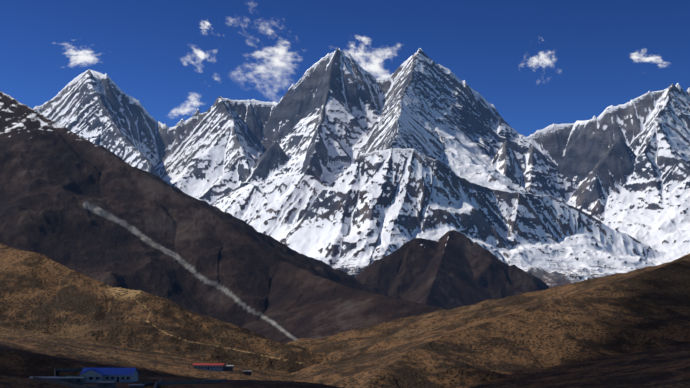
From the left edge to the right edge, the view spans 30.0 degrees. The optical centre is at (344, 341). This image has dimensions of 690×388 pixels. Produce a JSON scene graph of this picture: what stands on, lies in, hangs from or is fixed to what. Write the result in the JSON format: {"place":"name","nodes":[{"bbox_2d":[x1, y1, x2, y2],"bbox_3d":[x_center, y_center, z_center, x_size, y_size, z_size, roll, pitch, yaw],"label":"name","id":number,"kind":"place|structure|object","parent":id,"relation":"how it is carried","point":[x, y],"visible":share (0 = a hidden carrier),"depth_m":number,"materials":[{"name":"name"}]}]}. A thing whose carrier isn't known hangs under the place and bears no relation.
{"place":"outdoors","nodes":[
{"label":"outdoors","id":0,"kind":"place"},
{"bbox_2d":[68,49,95,63],"bbox_3d":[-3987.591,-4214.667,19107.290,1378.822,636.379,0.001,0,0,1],"label":"cloud","id":1,"kind":"structure","parent":0,"point":[83,56],"depth_m":19105.33,"materials":[{"name":"white"}]},
{"bbox_2d":[173,96,198,113],"bbox_3d":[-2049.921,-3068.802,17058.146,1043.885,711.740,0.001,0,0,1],"label":"cloud","id":2,"kind":"structure","parent":0,"point":[184,111],"depth_m":17058.91,"materials":[{"name":"white"}]},
{"bbox_2d":[192,50,215,78],"bbox_3d":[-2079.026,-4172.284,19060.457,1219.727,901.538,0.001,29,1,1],"label":"cloud","id":3,"kind":"structure","parent":0,"point":[200,54],"depth_m":19062.00,"materials":[{"name":"white"}]},
{"bbox_2d":[231,30,285,83],"bbox_3d":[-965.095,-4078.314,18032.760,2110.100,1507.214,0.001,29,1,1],"label":"cloud","id":4,"kind":"structure","parent":0,"point":[277,74],"depth_m":18034.16,"materials":[{"name":"white"}]},
{"bbox_2d":[253,42,290,72],"bbox_3d":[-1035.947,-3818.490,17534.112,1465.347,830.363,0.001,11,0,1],"label":"cloud","id":5,"kind":"structure","parent":0,"point":[276,61],"depth_m":17531.34,"materials":[{"name":"white"}]},
{"bbox_2d":[0,48,689,387],"bbox_3d":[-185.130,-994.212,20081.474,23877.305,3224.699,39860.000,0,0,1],"label":"mountain terrain","id":6,"kind":"structure","parent":0,"point":[339,218],"depth_m":4841.40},
{"bbox_2d":[29,376,57,378],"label":"hut","id":7,"kind":"object","parent":6,"relation":"on","point":[51,377],"visible":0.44,"depth_m":442.54,"materials":[{"name":"stone"}]},
{"bbox_2d":[54,367,86,375],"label":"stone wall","id":8,"kind":"structure","parent":6,"relation":"on","point":[68,369],"depth_m":526.34,"materials":[{"name":"stone"}]},
{"bbox_2d":[56,377,85,384],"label":"hut","id":9,"kind":"object","parent":6,"relation":"on","point":[77,380],"visible":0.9,"depth_m":418.26,"materials":[{"name":"stone"}]},
{"bbox_2d":[33,377,119,387],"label":"stone wall","id":10,"kind":"structure","parent":6,"relation":"on","point":[55,381],"depth_m":394.00,"materials":[{"name":"stone"}]},
{"bbox_2d":[96,381,115,386],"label":"hut","id":11,"kind":"object","parent":6,"relation":"on","point":[106,383],"visible":1,"depth_m":408.17,"materials":[{"name":"stone"}]},
{"bbox_2d":[79,368,139,382],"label":"building","id":12,"kind":"structure","parent":6,"relation":"on","point":[117,375],"depth_m":464.99,"materials":[{"name":"paint"}]},
{"bbox_2d":[129,384,144,387],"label":"hut","id":13,"kind":"object","parent":6,"relation":"on","point":[136,385],"visible":1,"depth_m":402.19,"materials":[{"name":"stone"}]},
{"bbox_2d":[140,379,226,385],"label":"stone wall","id":14,"kind":"structure","parent":6,"relation":"on","point":[185,382],"depth_m":448.29,"materials":[{"name":"stone"}]},
{"bbox_2d":[193,363,233,370],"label":"building","id":15,"kind":"structure","parent":6,"relation":"on","point":[215,366],"depth_m":689.31,"materials":[{"name":"paint"}]},
{"bbox_2d":[243,371,250,374],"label":"hut","id":16,"kind":"object","parent":6,"relation":"on","point":[247,372],"visible":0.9,"depth_m":699.98,"materials":[{"name":"stone"}]},
{"bbox_2d":[0,0,689,136],"label":"sky","id":17,"kind":"structure","parent":0,"point":[147,48],"materials":[{"name":"blue"}]},
{"bbox_2d":[348,37,368,70],"bbox_3d":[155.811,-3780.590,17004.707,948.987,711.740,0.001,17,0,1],"label":"cloud","id":18,"kind":"structure","parent":0,"point":[357,55],"depth_m":17003.53,"materials":[{"name":"white"}]},
{"bbox_2d":[363,45,398,77],"bbox_3d":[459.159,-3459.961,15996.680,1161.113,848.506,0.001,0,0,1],"label":"cloud","id":19,"kind":"structure","parent":0,"point":[374,67],"depth_m":15997.80,"materials":[{"name":"white"}]},
{"bbox_2d":[531,52,550,64],"bbox_3d":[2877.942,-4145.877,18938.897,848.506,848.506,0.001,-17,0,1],"label":"cloud","id":20,"kind":"structure","parent":0,"point":[542,58],"depth_m":18938.29,"materials":[{"name":"white"}]},
{"bbox_2d":[631,52,660,65],"bbox_3d":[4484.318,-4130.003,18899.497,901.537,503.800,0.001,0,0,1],"label":"cloud","id":21,"kind":"structure","parent":0,"point":[635,56],"depth_m":18901.28,"materials":[{"name":"white"}]}
]}

